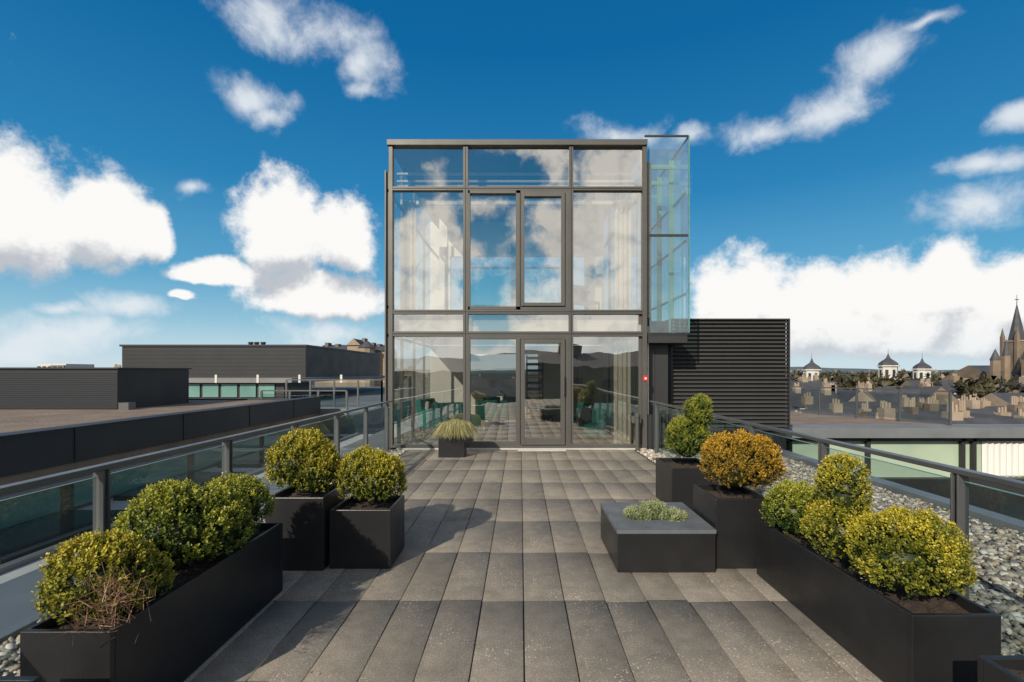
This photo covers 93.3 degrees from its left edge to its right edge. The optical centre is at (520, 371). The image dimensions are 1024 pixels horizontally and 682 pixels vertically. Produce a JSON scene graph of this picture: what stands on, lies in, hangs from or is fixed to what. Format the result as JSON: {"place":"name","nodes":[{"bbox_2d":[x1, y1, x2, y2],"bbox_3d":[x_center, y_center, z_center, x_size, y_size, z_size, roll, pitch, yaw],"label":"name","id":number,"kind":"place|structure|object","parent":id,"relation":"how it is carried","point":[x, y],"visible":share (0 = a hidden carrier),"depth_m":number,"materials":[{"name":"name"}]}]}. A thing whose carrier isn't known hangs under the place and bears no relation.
{"place":"outdoors","nodes":[
{"label":"outdoors","id":0,"kind":"place"},
{"bbox_2d":[37,364,93,366],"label":"distant office block","id":1,"kind":"structure","parent":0,"point":[65,365],"depth_m":300.00,"materials":[{"name":"stone"}]},
{"bbox_2d":[0,396,372,583],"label":"wing building","id":2,"kind":"structure","parent":0,"point":[34,527],"depth_m":7.36,"materials":[{"name":"metal"}]},
{"bbox_2d":[0,367,191,409],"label":"louvres and roof","id":3,"kind":"object","parent":2,"relation":"on","point":[74,388],"visible":1,"depth_m":10.70,"materials":[{"name":"metal"}]},
{"bbox_2d":[0,396,372,583],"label":"parapet wall","id":4,"kind":"structure","parent":2,"relation":"in","point":[33,443],"depth_m":7.36,"materials":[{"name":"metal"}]},
{"bbox_2d":[315,338,384,386],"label":"baronial stone building","id":5,"kind":"structure","parent":0,"point":[364,345],"depth_m":62.00,"materials":[{"name":"stone"}]},
{"bbox_2d":[0,0,1023,370],"label":"sky","id":6,"kind":"structure","parent":0,"point":[173,172],"materials":[{"name":"blue"}]},
{"bbox_2d":[790,367,957,373],"bbox_3d":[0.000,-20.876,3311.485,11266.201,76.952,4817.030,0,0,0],"label":"distant hills","id":7,"kind":"structure","parent":0,"point":[792,369],"depth_m":4596.29,"materials":[{"name":"grey"}]},
{"bbox_2d":[786,412,1023,520],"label":"wing building","id":8,"kind":"structure","parent":0,"point":[996,449],"depth_m":14.16,"materials":[{"name":"glass"},{"name":"concrete"},{"name":"metal"}]},
{"bbox_2d":[790,386,951,425],"bbox_3d":[12.138,1.125,17.450,0.079,1.070,5.642,0,0,-24],"label":"glass balustrade","id":9,"kind":"object","parent":8,"relation":"on","point":[899,405],"visible":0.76,"depth_m":16.19,"materials":[{"name":"metal"}]},
{"bbox_2d":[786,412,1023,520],"bbox_3d":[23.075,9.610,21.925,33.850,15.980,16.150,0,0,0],"label":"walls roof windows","id":10,"kind":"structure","parent":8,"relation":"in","point":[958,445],"depth_m":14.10,"materials":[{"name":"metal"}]},
{"label":"ground","id":11,"kind":"structure","parent":0,"visible":0},
{"bbox_2d":[119,342,384,433],"bbox_3d":[-17.700,7.970,30.000,24.600,19.261,30.000,0,0,0],"label":"dark clad penthouse","id":12,"kind":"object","parent":11,"relation":"on","point":[250,370],"visible":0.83,"depth_m":25.00,"materials":[{"name":"metal"}]},
{"bbox_2d":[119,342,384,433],"bbox_3d":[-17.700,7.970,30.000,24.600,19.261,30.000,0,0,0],"label":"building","id":13,"kind":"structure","parent":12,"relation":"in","point":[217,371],"depth_m":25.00,"materials":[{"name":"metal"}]},
{"bbox_2d":[260,390,347,407],"bbox_3d":[-6.850,0.990,15.300,2.760,0.820,0.060,0,0,0],"label":"glass balustrade","id":14,"kind":"object","parent":12,"relation":"on","point":[318,394],"visible":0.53,"depth_m":15.27,"materials":[{"name":"metal"}]},
{"bbox_2d":[285,379,384,406],"bbox_3d":[-7.325,0.850,24.500,3.810,1.100,11.060,0,0,0],"label":"glass balustrade","id":15,"kind":"object","parent":12,"relation":"on","point":[286,388],"visible":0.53,"depth_m":18.97,"materials":[{"name":"metal"}]},
{"bbox_2d":[0,430,1023,681],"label":"terrace roof deck","id":16,"kind":"structure","parent":11,"relation":"on","point":[18,610],"depth_m":3.81,"materials":[{"name":"stone"}]},
{"bbox_2d":[0,400,392,535],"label":"glass balustrade","id":17,"kind":"object","parent":16,"relation":"on","point":[102,473],"visible":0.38,"depth_m":3.34,"materials":[{"name":"metal"}]},
{"bbox_2d":[0,449,406,675],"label":"gravel","id":18,"kind":"structure","parent":16,"relation":"on","point":[8,656],"depth_m":2.73,"materials":[{"name":"grey gravel"}]},
{"bbox_2d":[183,450,882,681],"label":"paving","id":19,"kind":"structure","parent":16,"relation":"on","point":[686,627],"depth_m":3.27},
{"bbox_2d":[0,676,40,681],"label":"rectangular planter","id":20,"kind":"object","parent":19,"relation":"on","point":[20,678],"visible":1,"depth_m":1.73,"materials":[{"name":"metal"}]},
{"bbox_2d":[20,522,282,681],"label":"rectangular planter","id":21,"kind":"object","parent":19,"relation":"on","point":[202,612],"visible":0.66,"depth_m":2.43,"materials":[{"name":"metal"}]},
{"bbox_2d":[30,527,176,644],"bbox_3d":[-1.879,0.970,2.231,0.682,0.460,0.539,0,0,45],"label":"golden box shrub","id":22,"kind":"object","parent":21,"relation":"in","point":[107,574],"visible":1,"depth_m":2.16,"materials":[{"name":"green plant"}]},
{"bbox_2d":[111,478,257,567],"bbox_3d":[-1.959,0.865,2.840,0.672,0.497,0.694,0,0,0],"label":"golden box shrub","id":23,"kind":"object","parent":21,"relation":"in","point":[182,526],"visible":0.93,"depth_m":2.73,"materials":[{"name":"green plant"}]},
{"bbox_2d":[195,470,275,531],"bbox_3d":[-1.931,0.876,3.254,0.489,0.408,0.493,0,0,0],"label":"golden box shrub","id":24,"kind":"object","parent":21,"relation":"on","point":[247,486],"visible":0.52,"depth_m":3.25,"materials":[{"name":"green plant"}]},
{"bbox_2d":[265,484,344,569],"bbox_3d":[-1.817,1.304,4.120,0.467,0.585,0.480,0,0,0],"label":"tall square planter","id":25,"kind":"object","parent":19,"relation":"on","point":[302,517],"visible":0.66,"depth_m":3.88,"materials":[{"name":"metal"}]},
{"bbox_2d":[263,427,347,491],"bbox_3d":[-1.823,0.746,4.129,0.677,0.537,0.600,0,0,0],"label":"golden box shrub","id":26,"kind":"object","parent":25,"relation":"in","point":[306,459],"visible":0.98,"depth_m":3.97,"materials":[{"name":"green plant"}]},
{"bbox_2d":[329,495,404,567],"bbox_3d":[-1.304,1.359,4.160,0.497,0.475,0.480,0,0,0],"label":"square planter","id":27,"kind":"object","parent":19,"relation":"on","point":[364,533],"visible":0.98,"depth_m":3.92,"materials":[{"name":"metal"}]},
{"bbox_2d":[333,444,407,501],"bbox_3d":[-1.283,0.861,4.162,0.644,0.467,0.574,0,0,0],"label":"golden box shrub","id":28,"kind":"object","parent":27,"relation":"on","point":[369,473],"visible":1,"depth_m":4.01,"materials":[{"name":"green plant"}]},
{"bbox_2d":[438,434,466,456],"bbox_3d":[-1.290,1.389,9.225,0.480,0.417,0.450,0,0,0],"label":"square planter","id":29,"kind":"object","parent":19,"relation":"on","point":[454,447],"visible":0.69,"depth_m":9.00,"materials":[{"name":"metal"}]},
{"bbox_2d":[428,419,478,439],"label":"ornamental grass clump","id":30,"kind":"object","parent":29,"relation":"in","point":[457,427],"visible":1,"depth_m":8.98,"materials":[{"name":"green plant"}]},
{"bbox_2d":[385,139,667,451],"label":"glass rooftop pavilion","id":31,"kind":"structure","parent":19,"relation":"on","point":[517,294],"depth_m":10.07,"materials":[{"name":"glass"}]},
{"bbox_2d":[644,135,689,345],"bbox_3d":[3.011,-2.727,11.318,0.925,4.254,2.825,0,0,0],"label":"glazed stair enclosure","id":32,"kind":"object","parent":31,"relation":"attached to","point":[670,338],"visible":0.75,"depth_m":10.84,"materials":[{"name":"clear glass"}]},
{"bbox_2d":[214,462,866,679],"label":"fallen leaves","id":33,"kind":"object","parent":19,"relation":"on","point":[662,595],"visible":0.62,"depth_m":3.13,"materials":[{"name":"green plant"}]},
{"bbox_2d":[600,502,715,571],"bbox_3d":[1.163,1.427,4.250,0.789,0.339,0.820,0,0,0],"label":"square planter","id":34,"kind":"object","parent":19,"relation":"on","point":[663,545],"visible":0.91,"depth_m":3.84,"materials":[{"name":"stone"}]},
{"bbox_2d":[623,497,688,521],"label":"heather clump","id":35,"kind":"object","parent":34,"relation":"in","point":[648,510],"visible":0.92,"depth_m":4.18,"materials":[{"name":"green plant"}]},
{"bbox_2d":[656,458,717,510],"bbox_3d":[1.988,1.349,5.835,0.525,0.497,0.670,0,0,0],"label":"square planter","id":36,"kind":"object","parent":19,"relation":"on","point":[677,479],"visible":0.6,"depth_m":5.50,"materials":[{"name":"metal"}]},
{"bbox_2d":[663,392,714,457],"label":"conical box shrub","id":37,"kind":"object","parent":36,"relation":"in","point":[685,437],"visible":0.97,"depth_m":5.74,"materials":[{"name":"green plant"}]},
{"bbox_2d":[693,484,765,567],"bbox_3d":[1.808,1.315,4.180,0.445,0.564,0.520,0,0,0],"label":"tall square planter","id":38,"kind":"object","parent":19,"relation":"on","point":[731,515],"visible":0.64,"depth_m":3.92,"materials":[{"name":"metal"}]},
{"bbox_2d":[697,428,786,489],"bbox_3d":[1.931,0.738,4.182,0.742,0.507,0.626,0,0,0],"label":"golden box shrub","id":39,"kind":"object","parent":38,"relation":"in","point":[751,460],"visible":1,"depth_m":4.03,"materials":[{"name":"orange plant"}]},
{"bbox_2d":[757,519,1000,681],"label":"rectangular planter","id":40,"kind":"object","parent":19,"relation":"on","point":[883,634],"visible":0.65,"depth_m":2.55,"materials":[{"name":"metal"}]},
{"bbox_2d":[759,477,821,535],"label":"golden box shrub","id":41,"kind":"object","parent":40,"relation":"on","point":[789,498],"visible":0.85,"depth_m":3.49,"materials":[{"name":"green plant"}]},
{"bbox_2d":[798,451,874,558],"bbox_3d":[2.033,0.832,3.055,0.469,0.656,0.475,0,0,0],"label":"conical box shrub","id":42,"kind":"object","parent":40,"relation":"in","point":[837,506],"visible":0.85,"depth_m":3.00,"materials":[{"name":"green plant"}]},
{"bbox_2d":[843,505,979,597],"bbox_3d":[2.068,0.938,2.576,0.648,0.431,0.539,0,0,0],"label":"golden box shrub","id":43,"kind":"object","parent":40,"relation":"on","point":[916,551],"visible":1,"depth_m":2.46,"materials":[{"name":"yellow plant"}]},
{"bbox_2d":[977,655,1023,681],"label":"rectangular planter","id":44,"kind":"object","parent":19,"relation":"on","point":[1000,668],"visible":1,"depth_m":1.95,"materials":[{"name":"metal"}]},
{"bbox_2d":[632,414,640,450],"bbox_3d":[2.377,1.230,9.883,0.163,0.740,0.215,0,0,0],"label":"bollard light","id":45,"kind":"object","parent":16,"relation":"attached to","point":[636,419],"visible":1,"depth_m":9.80,"materials":[{"name":"metal"}]},
{"bbox_2d":[638,448,1023,654],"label":"gravel","id":46,"kind":"structure","parent":16,"relation":"on","point":[990,556],"depth_m":4.25,"materials":[{"name":"grey gravel"}]},
{"bbox_2d":[649,400,1023,598],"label":"glass balustrade","id":47,"kind":"object","parent":16,"relation":"on","point":[959,495],"visible":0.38,"depth_m":3.12,"materials":[{"name":"metal"}]},
{"bbox_2d":[114,364,1023,423],"bbox_3d":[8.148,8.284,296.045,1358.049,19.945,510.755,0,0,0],"label":"distant city rooftops","id":48,"kind":"object","parent":11,"relation":"on","point":[1000,406],"visible":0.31,"depth_m":78.16,"materials":[{"name":"stone"}]},
{"bbox_2d":[666,318,791,451],"bbox_3d":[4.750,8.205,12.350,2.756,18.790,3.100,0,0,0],"label":"louvred plant enclosure","id":49,"kind":"object","parent":11,"relation":"on","point":[737,368],"visible":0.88,"depth_m":10.85,"materials":[{"name":"black metal"}]},
{"bbox_2d":[802,358,821,380],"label":"domed stone turret","id":50,"kind":"object","parent":11,"relation":"on","point":[811,368],"visible":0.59,"depth_m":148.49,"materials":[{"name":"stone"}]},
{"bbox_2d":[877,353,899,379],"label":"domed stone turret","id":51,"kind":"object","parent":11,"relation":"on","point":[888,365],"visible":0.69,"depth_m":148.37,"materials":[{"name":"stone"}]},
{"bbox_2d":[790,369,1023,397],"bbox_3d":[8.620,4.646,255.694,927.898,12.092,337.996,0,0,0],"label":"distant trees","id":52,"kind":"object","parent":11,"relation":"on","point":[985,386],"visible":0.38,"depth_m":105.54,"materials":[{"name":"green plant"}]},
{"bbox_2d":[911,358,937,378],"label":"domed stone turret","id":53,"kind":"object","parent":11,"relation":"on","point":[921,368],"visible":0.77,"depth_m":148.61,"materials":[{"name":"stone"}]},
{"bbox_2d":[941,299,1023,385],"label":"gothic church","id":54,"kind":"structure","parent":11,"relation":"on","point":[1007,364],"depth_m":118.47,"materials":[{"name":"stone"}]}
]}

